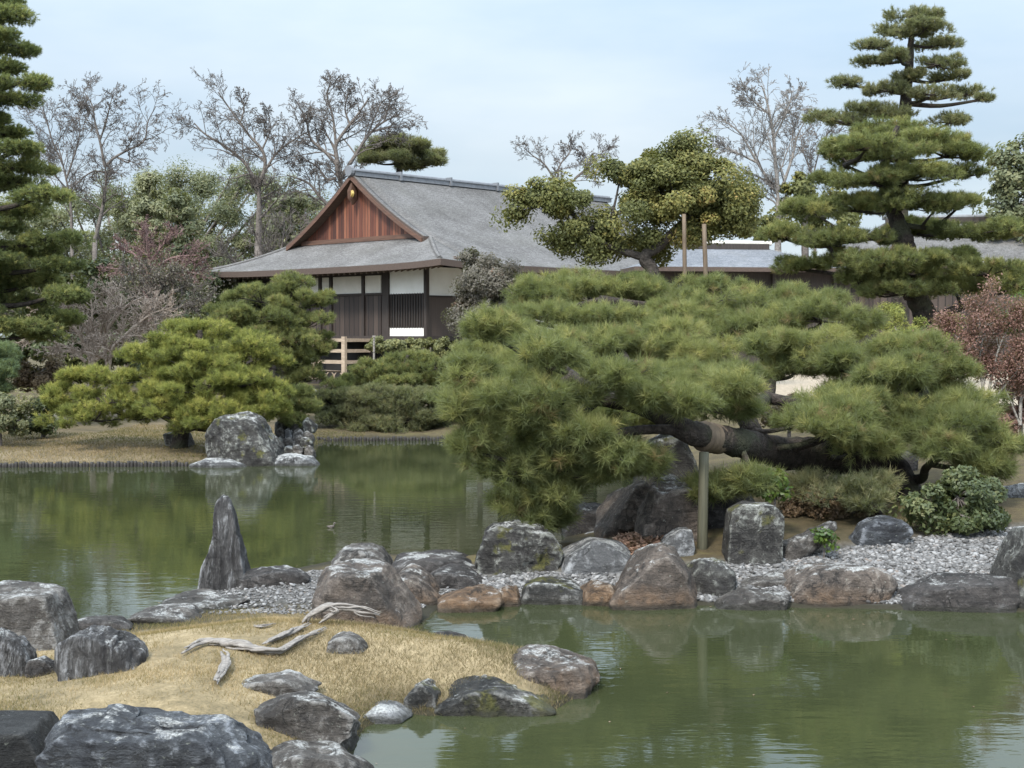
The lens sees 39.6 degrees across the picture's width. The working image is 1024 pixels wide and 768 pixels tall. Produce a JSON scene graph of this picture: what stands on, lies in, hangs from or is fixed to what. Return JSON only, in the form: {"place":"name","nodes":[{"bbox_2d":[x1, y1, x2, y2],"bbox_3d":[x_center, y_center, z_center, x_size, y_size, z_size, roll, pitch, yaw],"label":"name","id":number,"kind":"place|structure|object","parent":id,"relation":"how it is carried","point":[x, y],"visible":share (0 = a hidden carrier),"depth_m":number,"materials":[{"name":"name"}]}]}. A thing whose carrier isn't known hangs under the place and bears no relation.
{"place":"outdoors","nodes":[
{"label":"outdoors","id":0,"kind":"place"},
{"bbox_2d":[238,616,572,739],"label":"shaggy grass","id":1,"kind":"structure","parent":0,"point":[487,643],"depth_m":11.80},
{"bbox_2d":[0,439,1023,767],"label":"pond water","id":2,"kind":"structure","parent":0,"point":[704,687],"depth_m":14.16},
{"bbox_2d":[0,337,1023,753],"bbox_3d":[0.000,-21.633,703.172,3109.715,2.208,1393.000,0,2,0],"label":"ground","id":3,"kind":"structure","parent":0,"point":[198,703],"depth_m":12.22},
{"bbox_2d":[0,340,22,393],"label":"pale pine","id":4,"kind":"object","parent":3,"relation":"on","point":[9,362],"visible":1,"depth_m":35.76,"materials":[{"name":"green plant"}]},
{"bbox_2d":[0,627,36,676],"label":"boulder","id":5,"kind":"object","parent":3,"relation":"on","point":[17,653],"visible":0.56,"depth_m":11.65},
{"bbox_2d":[0,387,40,446],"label":"round shrub","id":6,"kind":"object","parent":3,"relation":"on","point":[14,420],"visible":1,"depth_m":35.02,"materials":[{"name":"green plant"}]},
{"bbox_2d":[0,710,58,767],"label":"stone block","id":7,"kind":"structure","parent":3,"relation":"on","point":[24,734],"depth_m":9.49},
{"bbox_2d":[11,352,68,414],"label":"round shrub","id":8,"kind":"object","parent":3,"relation":"on","point":[28,378],"visible":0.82,"depth_m":41.77,"materials":[{"name":"brown plant"}]},
{"bbox_2d":[0,580,79,650],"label":"boulder","id":9,"kind":"object","parent":3,"relation":"on","point":[40,616],"visible":0.65,"depth_m":12.71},
{"bbox_2d":[25,655,55,677],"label":"stone","id":10,"kind":"object","parent":3,"relation":"on","point":[43,665],"visible":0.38,"depth_m":11.59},
{"bbox_2d":[27,397,59,437],"bbox_3d":[-12.236,0.870,36.909,1.146,1.188,0.858,-1,2,-22],"label":"round shrub","id":11,"kind":"object","parent":3,"relation":"on","point":[42,430],"visible":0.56,"depth_m":36.76,"materials":[{"name":"green plant"}]},
{"bbox_2d":[0,0,96,344],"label":"tall conifer","id":12,"kind":"object","parent":3,"relation":"on","point":[38,245],"visible":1,"depth_m":40.20,"materials":[{"name":"green plant"}]},
{"bbox_2d":[13,91,99,307],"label":"bare tree","id":13,"kind":"object","parent":3,"relation":"on","point":[52,156],"visible":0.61,"depth_m":77.55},
{"bbox_2d":[2,329,147,385],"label":"evergreen tree","id":14,"kind":"object","parent":3,"relation":"on","point":[30,353],"visible":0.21,"depth_m":51.58,"materials":[{"name":"green plant"}]},
{"bbox_2d":[9,257,148,384],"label":"evergreen tree","id":15,"kind":"object","parent":3,"relation":"on","point":[90,269],"visible":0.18,"depth_m":63.35,"materials":[{"name":"green plant"}]},
{"bbox_2d":[13,276,175,388],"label":"bare maple","id":16,"kind":"object","parent":3,"relation":"on","point":[105,317],"visible":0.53,"depth_m":45.91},
{"bbox_2d":[78,615,133,629],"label":"stone","id":17,"kind":"object","parent":3,"relation":"on","point":[118,622],"visible":0.31,"depth_m":14.34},
{"bbox_2d":[48,289,184,416],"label":"bare maple","id":18,"kind":"object","parent":3,"relation":"on","point":[95,340],"visible":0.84,"depth_m":44.92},
{"bbox_2d":[54,71,189,382],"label":"bare tree","id":19,"kind":"object","parent":3,"relation":"on","point":[108,164],"visible":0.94,"depth_m":69.57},
{"bbox_2d":[107,170,167,377],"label":"evergreen tree","id":20,"kind":"object","parent":3,"relation":"on","point":[140,206],"visible":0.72,"depth_m":77.70,"materials":[{"name":"green plant"}]},
{"bbox_2d":[34,704,272,767],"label":"boulder","id":21,"kind":"object","parent":3,"relation":"on","point":[118,736],"visible":0.97,"depth_m":9.18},
{"bbox_2d":[98,214,216,377],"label":"plum tree","id":22,"kind":"object","parent":3,"relation":"on","point":[143,231],"visible":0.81,"depth_m":59.74,"materials":[{"name":"red plant"}]},
{"bbox_2d":[104,253,223,331],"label":"bare maple","id":23,"kind":"object","parent":3,"relation":"on","point":[156,276],"visible":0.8,"depth_m":52.79,"materials":[{"name":"brown plant"}]},
{"bbox_2d":[32,316,297,448],"bbox_3d":[-8.553,0.010,34.795,6.660,3.428,3.925,0,2,0],"label":"spreading pine","id":24,"kind":"object","parent":3,"relation":"on","point":[184,357],"visible":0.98,"depth_m":34.40,"materials":[{"name":"green plant"}]},
{"bbox_2d":[127,603,203,623],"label":"slab","id":25,"kind":"structure","parent":3,"relation":"on","point":[172,613],"depth_m":14.89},
{"bbox_2d":[0,154,335,368],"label":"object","id":26,"kind":"object","parent":3,"relation":"on","point":[203,186],"visible":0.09,"depth_m":83.77,"materials":[{"name":"green plant"}]},
{"bbox_2d":[154,187,209,311],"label":"evergreen tree","id":27,"kind":"object","parent":3,"relation":"on","point":[175,210],"visible":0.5,"depth_m":75.05,"materials":[{"name":"green plant"}]},
{"bbox_2d":[0,424,364,463],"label":"bank grass","id":28,"kind":"structure","parent":3,"relation":"on","point":[155,433],"depth_m":35.65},
{"bbox_2d":[161,588,249,609],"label":"slab","id":29,"kind":"structure","parent":3,"relation":"on","point":[198,598],"depth_m":15.78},
{"bbox_2d":[170,269,260,390],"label":"evergreen tree","id":30,"kind":"object","parent":3,"relation":"on","point":[223,286],"visible":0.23,"depth_m":61.72,"materials":[{"name":"green plant"}]},
{"bbox_2d":[189,458,246,467],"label":"slab","id":31,"kind":"structure","parent":3,"relation":"on","point":[217,463],"depth_m":32.18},
{"bbox_2d":[213,648,230,684],"bbox_3d":[-2.259,2.205,11.124,0.112,0.076,0.918,0,2,-8],"label":"exposed root","id":32,"kind":"object","parent":3,"relation":"on","point":[224,665],"visible":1,"depth_m":11.11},
{"bbox_2d":[198,495,250,590],"bbox_3d":[-3.348,1.983,16.638,0.571,1.371,0.556,0,2,0],"label":"standing stone","id":33,"kind":"object","parent":3,"relation":"on","point":[226,565],"visible":0.73,"depth_m":16.41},
{"bbox_2d":[205,411,284,465],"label":"boulder","id":34,"kind":"object","parent":3,"relation":"on","point":[247,438],"visible":0.79,"depth_m":32.65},
{"bbox_2d":[172,69,324,305],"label":"bare tree","id":35,"kind":"object","parent":3,"relation":"on","point":[257,182],"visible":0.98,"depth_m":71.55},
{"bbox_2d":[181,626,326,654],"bbox_3d":[-2.096,2.178,11.934,1.358,0.118,0.566,-1,2,-28],"label":"exposed root","id":36,"kind":"object","parent":3,"relation":"on","point":[240,644],"visible":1,"depth_m":11.80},
{"bbox_2d":[205,204,318,377],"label":"bare thicket","id":37,"kind":"object","parent":3,"relation":"on","point":[263,249],"visible":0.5,"depth_m":63.75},
{"bbox_2d":[199,269,338,384],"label":"mounded pine","id":38,"kind":"object","parent":3,"relation":"on","point":[287,318],"visible":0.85,"depth_m":41.78,"materials":[{"name":"green plant"}]},
{"bbox_2d":[240,565,310,589],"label":"stone","id":39,"kind":"object","parent":3,"relation":"on","point":[270,576],"visible":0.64,"depth_m":16.30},
{"bbox_2d":[0,606,563,752],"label":"dry grass","id":40,"kind":"structure","parent":3,"relation":"on","point":[223,622],"depth_m":11.62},
{"bbox_2d":[54,625,148,681],"bbox_3d":[-3.331,2.294,11.554,0.694,0.619,0.617,0,2,0],"label":"boulder","id":41,"kind":"object","parent":40,"relation":"on","point":[94,649],"visible":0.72,"depth_m":11.33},
{"bbox_2d":[242,669,321,696],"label":"stone","id":42,"kind":"object","parent":40,"relation":"on","point":[276,684],"visible":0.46,"depth_m":10.88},
{"bbox_2d":[251,192,322,249],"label":"evergreen tree","id":43,"kind":"object","parent":3,"relation":"on","point":[302,204],"visible":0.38,"depth_m":78.94,"materials":[{"name":"green plant"}]},
{"bbox_2d":[275,453,319,465],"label":"slab","id":44,"kind":"structure","parent":3,"relation":"on","point":[291,459],"depth_m":32.62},
{"bbox_2d":[275,381,323,427],"bbox_3d":[-5.482,0.861,35.982,1.524,1.934,1.349,2,3,40],"label":"pine","id":45,"kind":"object","parent":3,"relation":"on","point":[303,404],"visible":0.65,"depth_m":35.74,"materials":[{"name":"green plant"}]},
{"bbox_2d":[254,691,360,751],"bbox_3d":[-1.482,2.527,10.308,0.787,0.628,0.724,0,2,0],"label":"boulder","id":46,"kind":"object","parent":3,"relation":"on","point":[308,716],"visible":0.7,"depth_m":10.04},
{"bbox_2d":[270,740,373,767],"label":"rock","id":47,"kind":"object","parent":3,"relation":"on","point":[308,754],"depth_m":9.58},
{"bbox_2d":[302,602,379,623],"bbox_3d":[-1.548,2.109,12.767,0.738,0.294,0.145,0,2,0],"label":"exposed root","id":48,"kind":"object","parent":3,"relation":"on","point":[325,607],"visible":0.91,"depth_m":12.74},
{"bbox_2d":[262,68,427,210],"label":"bare tree","id":49,"kind":"object","parent":3,"relation":"on","point":[339,174],"visible":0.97,"depth_m":71.54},
{"bbox_2d":[201,569,488,614],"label":"gravel","id":50,"kind":"structure","parent":3,"relation":"on","point":[293,608],"depth_m":15.81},
{"bbox_2d":[326,631,367,653],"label":"stone","id":51,"kind":"object","parent":3,"relation":"on","point":[342,641],"visible":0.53,"depth_m":12.03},
{"bbox_2d":[330,543,392,565],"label":"boulder","id":52,"kind":"object","parent":3,"relation":"on","point":[363,551],"visible":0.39,"depth_m":17.18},
{"bbox_2d":[312,558,422,627],"bbox_3d":[-1.498,2.305,14.701,1.129,0.940,1.287,0,2,0],"label":"boulder","id":53,"kind":"object","parent":3,"relation":"on","point":[382,588],"visible":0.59,"depth_m":14.29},
{"bbox_2d":[319,348,449,389],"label":"shrub","id":54,"kind":"object","parent":3,"relation":"on","point":[412,368],"visible":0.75,"depth_m":45.23,"materials":[{"name":"green plant"}]},
{"bbox_2d":[311,380,463,433],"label":"shrub","id":55,"kind":"object","parent":3,"relation":"on","point":[391,407],"visible":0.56,"depth_m":42.65,"materials":[{"name":"green plant"}]},
{"bbox_2d":[363,700,412,723],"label":"slab","id":56,"kind":"structure","parent":3,"relation":"on","point":[393,712],"depth_m":11.04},
{"bbox_2d":[354,130,449,171],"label":"pine tree","id":57,"kind":"object","parent":3,"relation":"on","point":[420,153],"visible":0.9,"depth_m":75.11,"materials":[{"name":"green plant"}]},
{"bbox_2d":[364,335,468,356],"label":"clipped hedge","id":58,"kind":"object","parent":3,"relation":"on","point":[438,346],"visible":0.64,"depth_m":48.21,"materials":[{"name":"green plant"}]},
{"bbox_2d":[399,563,439,605],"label":"boulder","id":59,"kind":"object","parent":3,"relation":"on","point":[421,583],"visible":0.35,"depth_m":15.85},
{"bbox_2d":[403,678,440,709],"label":"stone","id":60,"kind":"object","parent":3,"relation":"on","point":[422,692],"visible":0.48,"depth_m":11.31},
{"bbox_2d":[392,549,474,572],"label":"rock","id":61,"kind":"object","parent":3,"relation":"on","point":[429,561],"depth_m":17.14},
{"bbox_2d":[205,165,671,378],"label":"villa","id":62,"kind":"object","parent":3,"relation":"on","point":[377,251],"visible":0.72,"depth_m":57.99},
{"bbox_2d":[333,296,360,335],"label":"board door","id":63,"kind":"structure","parent":62,"relation":"in","point":[347,308],"depth_m":57.81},
{"bbox_2d":[365,295,381,335],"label":"board door","id":64,"kind":"structure","parent":62,"relation":"in","point":[373,303],"depth_m":56.70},
{"bbox_2d":[391,293,423,328],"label":"lattice window","id":65,"kind":"structure","parent":62,"relation":"in","point":[407,310],"depth_m":55.31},
{"bbox_2d":[429,297,461,335],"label":"board door","id":66,"kind":"structure","parent":62,"relation":"in","point":[437,305],"depth_m":55.09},
{"bbox_2d":[430,563,484,588],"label":"stone","id":67,"kind":"object","parent":3,"relation":"on","point":[454,576],"visible":0.42,"depth_m":16.38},
{"bbox_2d":[437,584,503,612],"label":"slab","id":68,"kind":"structure","parent":3,"relation":"on","point":[479,598],"depth_m":15.47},
{"bbox_2d":[441,246,525,340],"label":"grey shrub","id":69,"kind":"object","parent":3,"relation":"on","point":[481,278],"visible":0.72,"depth_m":47.15,"materials":[{"name":"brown plant"}]},
{"bbox_2d":[434,674,555,717],"bbox_3d":[-0.163,2.674,11.529,1.094,0.555,0.807,0,2,0],"label":"boulder","id":70,"kind":"object","parent":3,"relation":"on","point":[485,695],"visible":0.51,"depth_m":11.22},
{"bbox_2d":[498,585,521,606],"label":"stone","id":71,"kind":"object","parent":3,"relation":"on","point":[510,596],"visible":0.42,"depth_m":15.76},
{"bbox_2d":[474,519,563,575],"bbox_3d":[0.089,2.078,17.085,1.071,0.889,0.959,0,2,0],"label":"boulder","id":72,"kind":"object","parent":3,"relation":"on","point":[514,547],"visible":0.75,"depth_m":16.76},
{"bbox_2d":[520,576,582,604],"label":"rock","id":73,"kind":"object","parent":3,"relation":"on","point":[550,590],"visible":0.57,"depth_m":15.86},
{"bbox_2d":[511,644,599,698],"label":"boulder","id":74,"kind":"object","parent":3,"relation":"on","point":[577,675],"visible":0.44,"depth_m":11.88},
{"bbox_2d":[511,130,618,188],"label":"bare tree","id":75,"kind":"object","parent":3,"relation":"on","point":[590,163],"visible":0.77,"depth_m":83.55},
{"bbox_2d":[561,502,600,537],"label":"rock","id":76,"kind":"object","parent":3,"relation":"on","point":[589,521],"visible":0.27,"depth_m":21.11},
{"bbox_2d":[560,537,630,575],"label":"boulder","id":77,"kind":"object","parent":3,"relation":"on","point":[586,555],"visible":0.55,"depth_m":16.66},
{"bbox_2d":[580,579,614,606],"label":"stone","id":78,"kind":"object","parent":3,"relation":"on","point":[597,593],"visible":0.4,"depth_m":15.79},
{"bbox_2d":[594,480,649,537],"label":"boulder","id":79,"kind":"object","parent":3,"relation":"on","point":[616,511],"visible":0.56,"depth_m":19.92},
{"bbox_2d":[488,124,766,277],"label":"round evergreen","id":80,"kind":"object","parent":3,"relation":"on","point":[672,184],"visible":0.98,"depth_m":45.52,"materials":[{"name":"green plant"}]},
{"bbox_2d":[612,531,663,554],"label":"leaf litter","id":81,"kind":"object","parent":3,"relation":"on","point":[625,539],"visible":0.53,"depth_m":17.68,"materials":[{"name":"brown plant"}]},
{"bbox_2d":[608,543,697,610],"bbox_3d":[1.604,2.272,15.958,1.106,0.943,1.060,0,2,0],"label":"boulder","id":82,"kind":"object","parent":3,"relation":"on","point":[657,576],"visible":0.67,"depth_m":15.60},
{"bbox_2d":[634,474,697,541],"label":"boulder","id":83,"kind":"object","parent":3,"relation":"on","point":[664,508],"visible":0.62,"depth_m":17.82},
{"bbox_2d":[633,434,698,485],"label":"boulder","id":84,"kind":"object","parent":3,"relation":"on","point":[684,455],"visible":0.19,"depth_m":22.63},
{"bbox_2d":[660,527,694,556],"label":"stone","id":85,"kind":"object","parent":3,"relation":"on","point":[680,540],"visible":0.49,"depth_m":17.24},
{"bbox_2d":[697,452,708,549],"bbox_3d":[2.350,1.503,17.512,0.140,1.336,0.133,0,2,0],"label":"support post","id":86,"kind":"object","parent":3,"relation":"on","point":[702,533],"visible":0.85,"depth_m":17.46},
{"bbox_2d":[686,557,735,597],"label":"rock","id":87,"kind":"object","parent":3,"relation":"on","point":[714,576],"visible":0.39,"depth_m":16.03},
{"bbox_2d":[421,263,1023,535],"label":"leaning pine","id":88,"kind":"object","parent":3,"relation":"on","point":[566,400],"visible":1,"depth_m":18.80,"materials":[{"name":"green plant"}]},
{"bbox_2d":[694,421,727,453],"bbox_3d":[2.501,0.674,17.844,0.389,0.439,0.434,2,3,42],"label":"straw binding","id":89,"kind":"object","parent":88,"relation":"attached to","point":[715,444],"visible":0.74,"depth_m":17.69,"materials":[{"name":"fabric"}]},
{"bbox_2d":[620,241,841,365],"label":"garden building","id":90,"kind":"structure","parent":3,"relation":"on","point":[751,260],"depth_m":58.88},
{"bbox_2d":[708,492,754,528],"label":"boulder","id":91,"kind":"object","parent":3,"relation":"on","point":[716,516],"visible":0.06,"depth_m":18.43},
{"bbox_2d":[482,526,1012,603],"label":"pebbles","id":92,"kind":"object","parent":3,"relation":"on","point":[916,559],"visible":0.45,"depth_m":16.80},
{"bbox_2d":[737,570,785,587],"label":"slab","id":93,"kind":"structure","parent":92,"relation":"on","point":[766,580],"depth_m":16.23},
{"bbox_2d":[714,587,790,610],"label":"slab","id":94,"kind":"structure","parent":3,"relation":"on","point":[746,598],"depth_m":15.57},
{"bbox_2d":[695,61,821,251],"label":"bare tree","id":95,"kind":"object","parent":3,"relation":"on","point":[773,183],"visible":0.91,"depth_m":65.57,"materials":[{"name":"grey plant"}]},
{"bbox_2d":[756,468,794,506],"bbox_3d":[3.273,1.552,17.658,0.500,1.038,0.368,0,2,0],"label":"leafy sapling","id":96,"kind":"object","parent":3,"relation":"on","point":[786,493],"visible":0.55,"depth_m":17.58,"materials":[{"name":"green plant"}]},
{"bbox_2d":[759,392,807,436],"bbox_3d":[5.412,0.845,27.184,1.516,1.414,0.933,-1,2,-22],"label":"ochre shrub","id":97,"kind":"object","parent":3,"relation":"on","point":[774,407],"visible":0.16,"depth_m":26.91,"materials":[{"name":"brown plant"}]},
{"bbox_2d":[753,171,862,258],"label":"grove tree","id":98,"kind":"object","parent":3,"relation":"on","point":[801,185],"visible":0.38,"depth_m":65.27,"materials":[{"name":"green plant"}]},
{"bbox_2d":[783,521,836,560],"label":"slab","id":99,"kind":"structure","parent":3,"relation":"on","point":[799,546],"depth_m":17.01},
{"bbox_2d":[781,118,853,253],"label":"bare tree","id":100,"kind":"object","parent":3,"relation":"on","point":[811,158],"visible":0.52,"depth_m":73.53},
{"bbox_2d":[809,526,839,557],"bbox_3d":[3.731,1.925,16.919,0.348,0.460,0.347,0,2,0],"label":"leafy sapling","id":101,"kind":"object","parent":3,"relation":"on","point":[825,536],"visible":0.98,"depth_m":16.88,"materials":[{"name":"green plant"}]},
{"bbox_2d":[778,485,883,520],"bbox_3d":[4.263,1.586,18.887,1.319,0.582,0.876,-1,2,-18],"label":"moss bush","id":102,"kind":"object","parent":3,"relation":"on","point":[796,508],"visible":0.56,"depth_m":18.77,"materials":[{"name":"brown plant"}]},
{"bbox_2d":[783,563,897,606],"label":"boulder","id":103,"kind":"object","parent":3,"relation":"on","point":[826,584],"visible":0.74,"depth_m":15.72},
{"bbox_2d":[785,462,906,516],"bbox_3d":[4.392,1.457,18.553,1.723,0.887,1.451,0,2,0],"label":"creeping pine","id":104,"kind":"object","parent":3,"relation":"on","point":[874,490],"visible":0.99,"depth_m":18.34,"materials":[{"name":"green plant"}]},
{"bbox_2d":[849,515,913,545],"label":"rock","id":105,"kind":"object","parent":3,"relation":"on","point":[881,530],"visible":0.61,"depth_m":17.40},
{"bbox_2d":[752,111,1023,331],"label":"layered pine","id":106,"kind":"object","parent":3,"relation":"on","point":[909,272],"visible":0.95,"depth_m":30.21,"materials":[{"name":"green plant"}]},
{"bbox_2d":[822,301,967,339],"bbox_3d":[7.552,-0.174,27.784,2.933,2.924,1.956,0,2,0],"label":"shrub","id":107,"kind":"object","parent":3,"relation":"on","point":[899,311],"visible":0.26,"depth_m":27.87,"materials":[{"name":"green plant"}]},
{"bbox_2d":[800,1,997,351],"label":"tall pine","id":108,"kind":"object","parent":3,"relation":"on","point":[912,25],"visible":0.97,"depth_m":41.21,"materials":[{"name":"green plant"}]},
{"bbox_2d":[832,214,1023,371],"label":"tea house","id":109,"kind":"structure","parent":3,"relation":"on","point":[1010,248],"depth_m":61.20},
{"bbox_2d":[885,464,1011,536],"bbox_3d":[5.548,1.479,18.046,1.688,0.908,1.142,0,2,0],"label":"camellia bush","id":110,"kind":"object","parent":3,"relation":"on","point":[948,508],"visible":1,"depth_m":17.79,"materials":[{"name":"green plant"}]},
{"bbox_2d":[896,572,1020,612],"bbox_3d":[4.919,2.480,15.826,1.550,0.688,0.931,0,2,9],"label":"boulder","id":111,"kind":"object","parent":3,"relation":"on","point":[962,592],"visible":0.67,"depth_m":15.48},
{"bbox_2d":[912,273,1023,424],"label":"red shrub","id":112,"kind":"object","parent":3,"relation":"on","point":[980,324],"visible":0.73,"depth_m":23.89,"materials":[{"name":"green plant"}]},
{"bbox_2d":[972,132,1023,242],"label":"grove tree","id":113,"kind":"object","parent":3,"relation":"on","point":[1007,187],"visible":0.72,"depth_m":61.37,"materials":[{"name":"green plant"}]},
{"bbox_2d":[989,526,1023,608],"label":"boulder","id":114,"kind":"object","parent":3,"relation":"on","point":[1008,561],"visible":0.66,"depth_m":15.88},
{"bbox_2d":[993,353,1023,447],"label":"red shrub","id":115,"kind":"object","parent":3,"relation":"on","point":[1010,414],"visible":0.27,"depth_m":24.41,"materials":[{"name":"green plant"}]},
{"bbox_2d":[0,0,1023,336],"label":"sky","id":116,"kind":"structure","parent":0,"point":[483,75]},
{"bbox_2d":[722,501,784,565],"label":"standing stone","id":117,"kind":"object","parent":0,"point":[753,532],"visible":0.76,"depth_m":16.88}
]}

